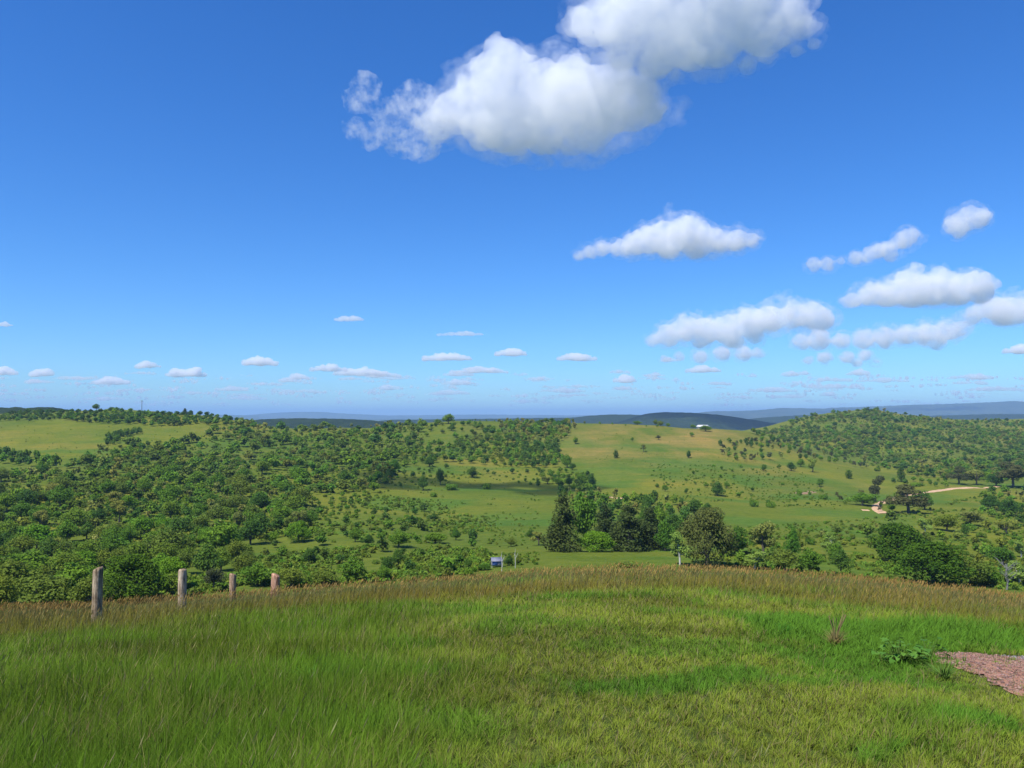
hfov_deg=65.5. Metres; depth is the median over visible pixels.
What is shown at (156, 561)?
tree
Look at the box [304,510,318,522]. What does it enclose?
tree
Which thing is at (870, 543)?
tree
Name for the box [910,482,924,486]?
bush
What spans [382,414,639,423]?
hill
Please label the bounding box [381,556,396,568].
tree
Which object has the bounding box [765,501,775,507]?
bush
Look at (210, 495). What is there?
tree
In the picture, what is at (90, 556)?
tree
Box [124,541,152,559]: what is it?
tree
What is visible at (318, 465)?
woodland
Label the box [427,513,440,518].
tree
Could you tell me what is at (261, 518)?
tree
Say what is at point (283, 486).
tree
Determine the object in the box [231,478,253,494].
tree
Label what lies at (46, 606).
seeding grass
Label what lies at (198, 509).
tree
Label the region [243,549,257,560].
tree
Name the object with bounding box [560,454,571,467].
tree
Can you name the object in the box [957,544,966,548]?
bush
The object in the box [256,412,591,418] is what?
hill
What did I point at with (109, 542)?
tree
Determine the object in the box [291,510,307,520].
gum tree
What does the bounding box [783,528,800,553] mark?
tree
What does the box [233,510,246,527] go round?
gum tree
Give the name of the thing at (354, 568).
tree
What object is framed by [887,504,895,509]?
tree
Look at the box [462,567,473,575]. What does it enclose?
bush
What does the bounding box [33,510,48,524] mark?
gum tree
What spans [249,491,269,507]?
tree
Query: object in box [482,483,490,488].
bush
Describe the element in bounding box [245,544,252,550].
bush
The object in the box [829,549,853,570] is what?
tree
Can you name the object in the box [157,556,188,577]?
tree
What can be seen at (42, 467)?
tree
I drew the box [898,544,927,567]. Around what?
tree
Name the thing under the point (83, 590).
tree
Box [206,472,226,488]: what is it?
tree
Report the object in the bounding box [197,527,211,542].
tree
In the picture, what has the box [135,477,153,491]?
tree
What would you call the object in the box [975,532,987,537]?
bush
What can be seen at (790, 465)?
tree
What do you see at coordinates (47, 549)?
tree
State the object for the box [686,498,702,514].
tree
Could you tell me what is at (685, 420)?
hill
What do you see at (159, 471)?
tree
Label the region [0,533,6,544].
tree
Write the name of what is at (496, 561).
shelter
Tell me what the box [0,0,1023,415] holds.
sky
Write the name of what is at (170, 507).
tree
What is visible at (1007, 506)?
tree
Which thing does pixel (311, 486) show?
bush
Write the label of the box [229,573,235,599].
fence post
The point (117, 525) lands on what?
tree
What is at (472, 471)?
tree
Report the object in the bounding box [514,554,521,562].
tree
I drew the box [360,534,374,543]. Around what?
tree
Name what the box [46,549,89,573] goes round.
tree
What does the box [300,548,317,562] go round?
tree
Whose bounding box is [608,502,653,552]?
conifer tree
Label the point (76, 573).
tree
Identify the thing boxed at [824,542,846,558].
tree
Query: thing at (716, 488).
tree
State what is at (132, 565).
tree
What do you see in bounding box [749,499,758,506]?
bush
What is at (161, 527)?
tree
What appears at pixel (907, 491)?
gum tree
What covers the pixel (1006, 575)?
dead tree
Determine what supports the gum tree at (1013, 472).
on the ground at (588, 450)
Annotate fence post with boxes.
[91,566,102,621]
[178,569,186,608]
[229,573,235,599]
[270,573,279,596]
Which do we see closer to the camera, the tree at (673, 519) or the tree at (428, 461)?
the tree at (673, 519)
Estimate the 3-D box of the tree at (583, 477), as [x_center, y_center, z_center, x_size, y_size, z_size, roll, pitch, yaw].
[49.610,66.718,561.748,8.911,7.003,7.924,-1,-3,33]
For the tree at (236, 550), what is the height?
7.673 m
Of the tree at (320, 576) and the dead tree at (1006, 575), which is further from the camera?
the dead tree at (1006, 575)
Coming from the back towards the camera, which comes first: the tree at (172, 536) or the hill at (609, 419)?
the hill at (609, 419)
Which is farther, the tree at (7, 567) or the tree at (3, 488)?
the tree at (3, 488)
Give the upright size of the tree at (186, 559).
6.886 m
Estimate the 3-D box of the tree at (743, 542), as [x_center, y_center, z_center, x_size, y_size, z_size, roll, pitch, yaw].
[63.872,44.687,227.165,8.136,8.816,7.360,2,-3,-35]
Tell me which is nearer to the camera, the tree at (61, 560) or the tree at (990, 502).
the tree at (61, 560)
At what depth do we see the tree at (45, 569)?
192.09 m
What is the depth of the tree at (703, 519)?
196.84 m
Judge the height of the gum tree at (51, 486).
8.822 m
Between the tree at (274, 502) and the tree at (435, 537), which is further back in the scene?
the tree at (274, 502)
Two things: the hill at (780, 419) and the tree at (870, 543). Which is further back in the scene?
the hill at (780, 419)
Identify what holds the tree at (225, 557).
on the ground at (588, 450)
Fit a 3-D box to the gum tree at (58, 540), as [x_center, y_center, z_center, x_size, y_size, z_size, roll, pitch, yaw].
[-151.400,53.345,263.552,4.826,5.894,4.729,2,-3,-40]
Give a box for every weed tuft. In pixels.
[819,614,855,646]
[916,657,961,680]
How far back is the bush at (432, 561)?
206.99 m
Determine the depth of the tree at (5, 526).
296.88 m
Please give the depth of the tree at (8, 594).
118.44 m
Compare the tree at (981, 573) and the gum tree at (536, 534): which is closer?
the tree at (981, 573)
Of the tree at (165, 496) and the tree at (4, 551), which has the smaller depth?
the tree at (4, 551)
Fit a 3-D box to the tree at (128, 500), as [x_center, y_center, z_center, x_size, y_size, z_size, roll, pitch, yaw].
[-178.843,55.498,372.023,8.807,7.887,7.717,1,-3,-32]
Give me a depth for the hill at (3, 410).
1453.83 m
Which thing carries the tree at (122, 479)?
on the ground at (588, 450)
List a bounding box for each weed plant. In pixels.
[868,637,930,664]
[911,637,949,656]
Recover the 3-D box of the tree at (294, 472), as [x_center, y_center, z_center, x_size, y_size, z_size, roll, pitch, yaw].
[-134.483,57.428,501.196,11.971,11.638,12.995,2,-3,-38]
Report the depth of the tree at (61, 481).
419.16 m
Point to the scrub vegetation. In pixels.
(421, 569)
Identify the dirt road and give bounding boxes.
[872,486,998,512]
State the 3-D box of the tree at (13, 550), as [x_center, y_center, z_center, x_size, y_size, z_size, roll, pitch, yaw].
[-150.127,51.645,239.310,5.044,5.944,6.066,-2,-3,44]
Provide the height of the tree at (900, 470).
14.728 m
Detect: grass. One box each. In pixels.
[0,561,1023,767]
[0,568,1023,767]
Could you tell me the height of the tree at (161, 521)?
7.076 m
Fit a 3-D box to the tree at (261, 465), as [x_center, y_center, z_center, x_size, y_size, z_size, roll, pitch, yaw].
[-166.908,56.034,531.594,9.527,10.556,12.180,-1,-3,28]
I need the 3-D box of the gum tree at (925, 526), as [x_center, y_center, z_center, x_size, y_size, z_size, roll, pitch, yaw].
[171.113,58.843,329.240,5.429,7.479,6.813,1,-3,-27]
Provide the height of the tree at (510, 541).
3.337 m
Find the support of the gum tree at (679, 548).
on the ground at (588, 450)
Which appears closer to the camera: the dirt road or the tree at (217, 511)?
the tree at (217, 511)
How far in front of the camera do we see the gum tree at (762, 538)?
226.70 m
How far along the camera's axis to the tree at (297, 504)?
365.04 m
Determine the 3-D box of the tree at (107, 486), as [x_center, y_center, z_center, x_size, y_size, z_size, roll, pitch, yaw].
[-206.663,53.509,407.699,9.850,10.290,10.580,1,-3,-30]
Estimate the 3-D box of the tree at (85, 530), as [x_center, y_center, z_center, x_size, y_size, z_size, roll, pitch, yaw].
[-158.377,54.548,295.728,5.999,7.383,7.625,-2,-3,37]
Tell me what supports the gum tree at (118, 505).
on the ground at (588, 450)
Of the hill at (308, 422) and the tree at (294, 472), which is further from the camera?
the hill at (308, 422)
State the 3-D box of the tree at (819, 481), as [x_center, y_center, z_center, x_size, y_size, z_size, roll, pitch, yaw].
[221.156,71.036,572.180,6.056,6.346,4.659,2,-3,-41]
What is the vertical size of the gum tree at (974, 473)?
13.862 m
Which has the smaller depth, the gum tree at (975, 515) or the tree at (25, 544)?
the tree at (25, 544)
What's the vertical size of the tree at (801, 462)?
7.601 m
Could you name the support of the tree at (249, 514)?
on the ground at (588, 450)
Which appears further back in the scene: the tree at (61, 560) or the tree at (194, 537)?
the tree at (194, 537)
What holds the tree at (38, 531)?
on the ground at (588, 450)
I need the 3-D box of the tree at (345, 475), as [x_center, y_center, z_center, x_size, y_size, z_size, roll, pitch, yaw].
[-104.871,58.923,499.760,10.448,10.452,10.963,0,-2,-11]
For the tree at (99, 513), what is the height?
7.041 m
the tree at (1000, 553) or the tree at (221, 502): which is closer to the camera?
the tree at (1000, 553)
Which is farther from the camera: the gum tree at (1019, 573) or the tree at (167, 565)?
the gum tree at (1019, 573)
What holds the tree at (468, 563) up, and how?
on the ground at (588, 450)
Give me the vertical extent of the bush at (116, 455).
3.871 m
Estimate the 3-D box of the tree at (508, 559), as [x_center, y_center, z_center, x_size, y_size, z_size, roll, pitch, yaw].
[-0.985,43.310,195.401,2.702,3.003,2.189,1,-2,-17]
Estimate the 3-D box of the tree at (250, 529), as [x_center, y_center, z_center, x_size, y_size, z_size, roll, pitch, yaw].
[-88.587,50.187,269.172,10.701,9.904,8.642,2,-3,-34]
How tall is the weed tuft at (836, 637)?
0.389 m
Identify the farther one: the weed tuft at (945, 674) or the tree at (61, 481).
the tree at (61, 481)
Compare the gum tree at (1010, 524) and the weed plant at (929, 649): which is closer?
the weed plant at (929, 649)
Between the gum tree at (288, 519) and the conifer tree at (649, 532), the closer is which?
the conifer tree at (649, 532)
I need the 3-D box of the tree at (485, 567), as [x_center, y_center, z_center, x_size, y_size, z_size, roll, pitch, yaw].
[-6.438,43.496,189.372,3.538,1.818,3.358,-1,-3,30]
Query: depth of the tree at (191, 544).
239.24 m
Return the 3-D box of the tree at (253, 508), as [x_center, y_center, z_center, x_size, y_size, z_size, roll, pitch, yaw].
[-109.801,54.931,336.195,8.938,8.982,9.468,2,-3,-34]
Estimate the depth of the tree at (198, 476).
461.04 m
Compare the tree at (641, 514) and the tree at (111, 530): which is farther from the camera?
the tree at (641, 514)
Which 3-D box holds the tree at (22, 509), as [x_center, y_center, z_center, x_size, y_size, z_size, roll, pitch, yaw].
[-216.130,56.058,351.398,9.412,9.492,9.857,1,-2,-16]
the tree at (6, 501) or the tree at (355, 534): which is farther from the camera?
the tree at (6, 501)
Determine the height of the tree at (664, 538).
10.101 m
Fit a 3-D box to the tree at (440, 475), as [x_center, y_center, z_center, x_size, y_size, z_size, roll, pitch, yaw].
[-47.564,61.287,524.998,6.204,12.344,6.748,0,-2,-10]
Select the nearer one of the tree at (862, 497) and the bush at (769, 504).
the bush at (769, 504)
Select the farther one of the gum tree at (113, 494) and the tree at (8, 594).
the gum tree at (113, 494)
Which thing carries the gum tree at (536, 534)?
on the ground at (588, 450)
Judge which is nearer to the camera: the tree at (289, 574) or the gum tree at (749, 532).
the tree at (289, 574)
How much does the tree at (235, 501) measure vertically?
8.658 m
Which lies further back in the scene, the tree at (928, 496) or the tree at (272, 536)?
the tree at (928, 496)
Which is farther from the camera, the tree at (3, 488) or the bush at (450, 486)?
the bush at (450, 486)
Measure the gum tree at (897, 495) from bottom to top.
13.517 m
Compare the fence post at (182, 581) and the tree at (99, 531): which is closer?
the fence post at (182, 581)
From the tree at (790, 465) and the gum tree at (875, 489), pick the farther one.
the tree at (790, 465)
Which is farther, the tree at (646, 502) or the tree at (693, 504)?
the tree at (646, 502)
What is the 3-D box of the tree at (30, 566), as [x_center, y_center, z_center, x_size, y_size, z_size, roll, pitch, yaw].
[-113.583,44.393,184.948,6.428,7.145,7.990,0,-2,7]
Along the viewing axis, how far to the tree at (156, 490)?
398.44 m
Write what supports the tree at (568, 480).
on the ground at (588, 450)
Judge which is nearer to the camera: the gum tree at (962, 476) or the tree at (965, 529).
the tree at (965, 529)
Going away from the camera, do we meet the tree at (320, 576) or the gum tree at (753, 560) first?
the tree at (320, 576)
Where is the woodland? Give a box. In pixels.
[0,407,1023,576]
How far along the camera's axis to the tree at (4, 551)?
235.71 m
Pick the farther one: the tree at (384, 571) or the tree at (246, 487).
the tree at (246, 487)
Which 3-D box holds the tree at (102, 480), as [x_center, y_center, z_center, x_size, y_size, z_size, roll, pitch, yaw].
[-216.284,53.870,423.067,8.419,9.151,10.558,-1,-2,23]
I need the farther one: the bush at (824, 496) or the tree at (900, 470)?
the tree at (900, 470)
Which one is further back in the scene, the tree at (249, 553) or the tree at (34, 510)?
the tree at (34, 510)
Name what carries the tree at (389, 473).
on the ground at (588, 450)
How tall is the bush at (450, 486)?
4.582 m
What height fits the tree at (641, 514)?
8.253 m
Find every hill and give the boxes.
[0,407,66,413]
[201,414,258,419]
[254,418,403,427]
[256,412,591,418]
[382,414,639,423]
[614,412,775,429]
[700,401,1023,418]
[752,414,1023,423]
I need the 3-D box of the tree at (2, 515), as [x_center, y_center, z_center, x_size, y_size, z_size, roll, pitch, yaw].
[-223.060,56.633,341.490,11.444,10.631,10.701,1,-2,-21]
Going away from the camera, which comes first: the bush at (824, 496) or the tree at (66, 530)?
the tree at (66, 530)
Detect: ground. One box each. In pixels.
[0,410,1023,767]
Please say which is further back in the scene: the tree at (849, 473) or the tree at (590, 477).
the tree at (849, 473)
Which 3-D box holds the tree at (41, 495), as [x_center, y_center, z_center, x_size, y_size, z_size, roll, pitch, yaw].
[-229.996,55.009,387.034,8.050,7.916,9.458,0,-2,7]
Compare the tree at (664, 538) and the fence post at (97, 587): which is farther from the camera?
the tree at (664, 538)
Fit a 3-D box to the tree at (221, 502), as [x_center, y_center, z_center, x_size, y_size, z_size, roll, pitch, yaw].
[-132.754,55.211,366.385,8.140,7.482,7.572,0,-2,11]
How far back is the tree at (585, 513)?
258.96 m
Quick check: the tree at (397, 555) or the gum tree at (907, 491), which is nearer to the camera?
the tree at (397, 555)
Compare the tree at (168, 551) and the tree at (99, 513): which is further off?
the tree at (99, 513)
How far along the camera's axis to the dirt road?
561.31 m
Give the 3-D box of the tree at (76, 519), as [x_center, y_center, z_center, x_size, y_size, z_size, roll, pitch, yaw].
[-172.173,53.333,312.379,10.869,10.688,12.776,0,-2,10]
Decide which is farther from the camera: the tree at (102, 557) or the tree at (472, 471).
the tree at (472, 471)
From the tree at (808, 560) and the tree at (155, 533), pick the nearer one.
the tree at (808, 560)
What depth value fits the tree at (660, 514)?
322.55 m
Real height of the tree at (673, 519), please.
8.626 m
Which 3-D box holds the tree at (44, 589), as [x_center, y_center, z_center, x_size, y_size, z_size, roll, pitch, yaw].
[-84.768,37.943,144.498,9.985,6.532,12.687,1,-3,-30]
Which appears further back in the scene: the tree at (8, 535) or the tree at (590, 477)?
the tree at (590, 477)
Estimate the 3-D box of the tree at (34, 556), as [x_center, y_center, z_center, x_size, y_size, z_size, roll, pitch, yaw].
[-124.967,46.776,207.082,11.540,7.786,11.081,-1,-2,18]
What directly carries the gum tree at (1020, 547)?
on the ground at (588, 450)
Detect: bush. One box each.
[112,453,120,457]
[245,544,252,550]
[307,484,315,490]
[376,532,385,537]
[427,558,435,564]
[446,483,457,489]
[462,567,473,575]
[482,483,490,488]
[615,561,638,567]
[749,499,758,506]
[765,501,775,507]
[792,530,803,537]
[805,538,814,544]
[818,494,827,498]
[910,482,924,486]
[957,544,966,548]
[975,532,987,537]
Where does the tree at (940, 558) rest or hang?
on the ground at (588, 450)
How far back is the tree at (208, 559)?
201.30 m
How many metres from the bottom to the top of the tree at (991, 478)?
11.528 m
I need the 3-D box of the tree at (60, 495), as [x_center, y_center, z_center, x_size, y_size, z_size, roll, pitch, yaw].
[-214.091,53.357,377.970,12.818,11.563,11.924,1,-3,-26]
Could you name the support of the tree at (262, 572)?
on the ground at (588, 450)
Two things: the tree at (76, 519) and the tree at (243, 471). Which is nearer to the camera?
the tree at (76, 519)
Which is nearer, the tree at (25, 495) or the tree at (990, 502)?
the tree at (25, 495)
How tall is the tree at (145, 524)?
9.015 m
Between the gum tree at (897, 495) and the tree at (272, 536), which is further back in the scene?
the gum tree at (897, 495)
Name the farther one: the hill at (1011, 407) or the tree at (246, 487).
the hill at (1011, 407)
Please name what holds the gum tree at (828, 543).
on the ground at (588, 450)
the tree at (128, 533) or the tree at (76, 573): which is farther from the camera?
the tree at (128, 533)
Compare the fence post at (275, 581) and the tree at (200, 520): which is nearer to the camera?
the fence post at (275, 581)
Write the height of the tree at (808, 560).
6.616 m
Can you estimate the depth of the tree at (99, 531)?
282.45 m
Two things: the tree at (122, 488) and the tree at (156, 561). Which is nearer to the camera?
the tree at (156, 561)
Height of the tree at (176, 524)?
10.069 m
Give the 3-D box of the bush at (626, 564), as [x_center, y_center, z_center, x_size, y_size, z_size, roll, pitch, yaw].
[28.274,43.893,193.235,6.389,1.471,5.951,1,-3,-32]
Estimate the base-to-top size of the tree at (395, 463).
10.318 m
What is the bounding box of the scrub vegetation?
[0,412,1023,608]
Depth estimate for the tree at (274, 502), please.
364.96 m
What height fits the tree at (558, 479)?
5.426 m
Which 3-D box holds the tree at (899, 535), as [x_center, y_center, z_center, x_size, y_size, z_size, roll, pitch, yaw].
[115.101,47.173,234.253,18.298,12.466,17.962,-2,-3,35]
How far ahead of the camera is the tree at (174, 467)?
494.50 m
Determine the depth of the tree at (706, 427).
862.39 m
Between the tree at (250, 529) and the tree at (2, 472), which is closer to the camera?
the tree at (250, 529)
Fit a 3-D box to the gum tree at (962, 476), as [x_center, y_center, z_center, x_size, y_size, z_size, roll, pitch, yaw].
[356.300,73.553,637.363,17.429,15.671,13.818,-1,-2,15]
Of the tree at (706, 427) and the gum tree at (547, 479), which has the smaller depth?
the gum tree at (547, 479)
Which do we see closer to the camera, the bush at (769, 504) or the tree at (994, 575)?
the tree at (994, 575)
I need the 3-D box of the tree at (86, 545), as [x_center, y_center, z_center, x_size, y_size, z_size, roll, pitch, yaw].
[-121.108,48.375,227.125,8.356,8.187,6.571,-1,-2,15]
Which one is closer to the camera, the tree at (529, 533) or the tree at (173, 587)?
the tree at (173, 587)
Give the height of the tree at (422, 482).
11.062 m
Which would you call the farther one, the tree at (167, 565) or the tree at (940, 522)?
the tree at (940, 522)
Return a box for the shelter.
[491,557,502,566]
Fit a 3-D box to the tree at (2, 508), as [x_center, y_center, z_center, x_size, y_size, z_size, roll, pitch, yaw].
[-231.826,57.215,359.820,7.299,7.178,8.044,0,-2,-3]
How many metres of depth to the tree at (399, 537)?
251.60 m
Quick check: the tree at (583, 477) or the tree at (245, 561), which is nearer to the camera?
the tree at (245, 561)
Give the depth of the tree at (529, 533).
292.07 m
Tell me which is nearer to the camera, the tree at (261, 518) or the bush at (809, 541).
the bush at (809, 541)
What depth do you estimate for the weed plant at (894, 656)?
8.21 m
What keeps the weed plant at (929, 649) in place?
on the ground at (588, 450)
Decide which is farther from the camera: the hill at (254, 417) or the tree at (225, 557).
the hill at (254, 417)
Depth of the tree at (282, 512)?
325.66 m
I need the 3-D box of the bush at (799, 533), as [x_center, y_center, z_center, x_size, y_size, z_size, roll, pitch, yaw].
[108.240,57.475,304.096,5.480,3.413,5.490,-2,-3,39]
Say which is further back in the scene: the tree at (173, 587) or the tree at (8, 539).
the tree at (8, 539)
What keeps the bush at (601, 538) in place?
on the ground at (588, 450)
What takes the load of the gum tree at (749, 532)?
on the ground at (588, 450)
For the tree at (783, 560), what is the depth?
196.74 m
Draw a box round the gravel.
[935,651,1023,692]
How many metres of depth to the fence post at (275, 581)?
22.70 m
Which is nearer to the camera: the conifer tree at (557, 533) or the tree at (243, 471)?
the conifer tree at (557, 533)
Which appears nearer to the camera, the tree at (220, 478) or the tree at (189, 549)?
the tree at (189, 549)
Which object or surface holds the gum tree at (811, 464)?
on the ground at (588, 450)
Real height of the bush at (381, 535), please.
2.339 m
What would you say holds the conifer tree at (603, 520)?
on the ground at (588, 450)
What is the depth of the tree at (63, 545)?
249.71 m
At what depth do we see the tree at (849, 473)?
636.56 m
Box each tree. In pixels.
[0,467,12,481]
[0,482,7,492]
[0,492,16,511]
[0,504,5,512]
[0,511,6,519]
[0,519,20,534]
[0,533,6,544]
[0,545,11,559]
[0,557,39,597]
[0,572,27,605]
[2,531,13,538]
[2,535,19,547]
[3,546,22,561]
[4,548,56,568]
[6,533,38,551]
[10,500,32,516]
[10,560,43,579]
[14,488,38,504]
[15,573,74,607]
[20,522,56,548]
[28,504,51,523]
[32,489,47,502]
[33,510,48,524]
[35,461,52,473]
[36,564,54,577]
[38,536,59,554]
[45,483,59,491]
[46,484,75,506]
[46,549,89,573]
[47,536,62,544]
[51,474,75,488]
[52,539,74,552]
[54,519,80,540]
[54,561,95,589]
[58,506,92,526]
[67,575,107,602]
[72,539,101,557]
[77,521,96,539]
[77,549,97,569]
[87,526,105,538]
[90,508,107,519]
[95,548,113,566]
[96,533,125,552]
[97,477,109,492]
[98,479,117,493]
[100,525,123,537]
[103,552,170,601]
[106,522,124,530]
[107,490,122,501]
[109,499,125,522]
[110,546,126,561]
[114,483,131,495]
[115,476,130,483]
[117,526,139,543]
[122,495,138,507]
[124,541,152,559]
[127,515,157,533]
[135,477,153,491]
[144,526,191,549]
[147,529,163,539]
[149,464,168,479]
[149,539,184,557]
[151,552,167,571]
[152,486,163,500]
[153,524,168,531]
[155,516,171,527]
[157,489,176,503]
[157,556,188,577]
[158,500,184,518]
[159,516,195,534]
[160,484,182,497]
[161,570,187,596]
[167,463,182,473]
[173,549,195,568]
[181,533,196,542]
[182,539,197,552]
[182,546,195,556]
[187,470,207,484]
[188,515,210,528]
[190,502,206,515]
[191,543,223,571]
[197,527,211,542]
[202,492,218,501]
[202,518,242,551]
[202,568,226,586]
[204,505,230,520]
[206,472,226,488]
[214,546,230,570]
[216,496,229,506]
[224,538,247,560]
[225,494,246,508]
[226,472,246,484]
[229,552,256,571]
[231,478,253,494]
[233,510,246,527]
[236,466,252,479]
[237,518,266,544]
[238,509,256,524]
[239,562,276,584]
[242,503,260,516]
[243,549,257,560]
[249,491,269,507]
[253,511,274,530]
[254,460,270,473]
[264,531,278,541]
[269,503,291,519]
[270,498,284,506]
[275,479,290,493]
[277,567,306,586]
[282,494,308,509]
[283,520,311,542]
[284,515,297,525]
[289,466,308,478]
[289,486,314,503]
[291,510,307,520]
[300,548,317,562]
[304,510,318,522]
[309,568,337,585]
[334,556,367,578]
[337,470,352,481]
[348,527,361,541]
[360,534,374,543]
[377,565,393,577]
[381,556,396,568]
[384,469,393,477]
[385,459,400,469]
[388,529,413,546]
[392,549,405,562]
[417,474,427,487]
[424,457,434,466]
[424,532,446,542]
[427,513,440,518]
[436,468,443,484]
[442,413,454,423]
[450,528,460,537]
[463,558,471,565]
[466,466,477,477]
[478,563,491,569]
[503,555,513,565]
[505,537,515,544]
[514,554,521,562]
[524,529,533,538]
[529,531,545,545]
[539,490,581,552]
[541,476,552,483]
[553,477,563,483]
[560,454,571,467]
[565,477,572,485]
[569,491,596,545]
[576,474,587,480]
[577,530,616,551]
[587,474,596,480]
[587,502,614,548]
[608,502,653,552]
[637,506,670,549]
[637,510,645,521]
[640,496,650,507]
[653,506,666,528]
[653,519,674,550]
[664,513,683,531]
[669,531,693,565]
[677,506,738,565]
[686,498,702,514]
[699,425,711,430]
[710,481,724,495]
[723,525,752,551]
[741,551,768,568]
[745,526,754,540]
[751,520,776,557]
[768,549,802,570]
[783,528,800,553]
[786,462,796,470]
[796,459,804,464]
[797,547,825,569]
[807,457,816,471]
[816,479,822,486]
[820,531,841,547]
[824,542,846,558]
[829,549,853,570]
[845,470,852,478]
[846,492,878,505]
[864,536,887,545]
[868,475,884,496]
[868,522,926,560]
[883,484,930,512]
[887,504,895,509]
[889,541,977,584]
[895,484,904,505]
[896,464,905,481]
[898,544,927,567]
[918,517,932,531]
[920,491,933,509]
[932,514,960,530]
[945,466,969,484]
[957,557,994,584]
[958,511,984,522]
[960,524,969,534]
[965,469,983,484]
[977,566,1003,582]
[979,495,999,507]
[985,473,1003,485]
[986,547,1015,564]
[992,519,1019,532]
[994,556,1018,589]
[995,461,1023,487]
[996,498,1022,513]
[1003,560,1023,581]
[1013,540,1023,556]
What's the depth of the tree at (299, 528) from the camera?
267.31 m
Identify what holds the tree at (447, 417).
on the ground at (588, 450)
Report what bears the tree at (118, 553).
on the ground at (588, 450)
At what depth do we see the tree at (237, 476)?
456.24 m
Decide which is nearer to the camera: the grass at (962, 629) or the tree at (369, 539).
the grass at (962, 629)
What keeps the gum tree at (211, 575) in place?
on the ground at (588, 450)
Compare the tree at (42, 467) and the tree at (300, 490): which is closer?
the tree at (300, 490)
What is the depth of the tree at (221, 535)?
240.95 m
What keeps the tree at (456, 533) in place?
on the ground at (588, 450)
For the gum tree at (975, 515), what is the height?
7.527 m
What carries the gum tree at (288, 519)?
on the ground at (588, 450)
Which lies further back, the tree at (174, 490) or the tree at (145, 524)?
the tree at (174, 490)

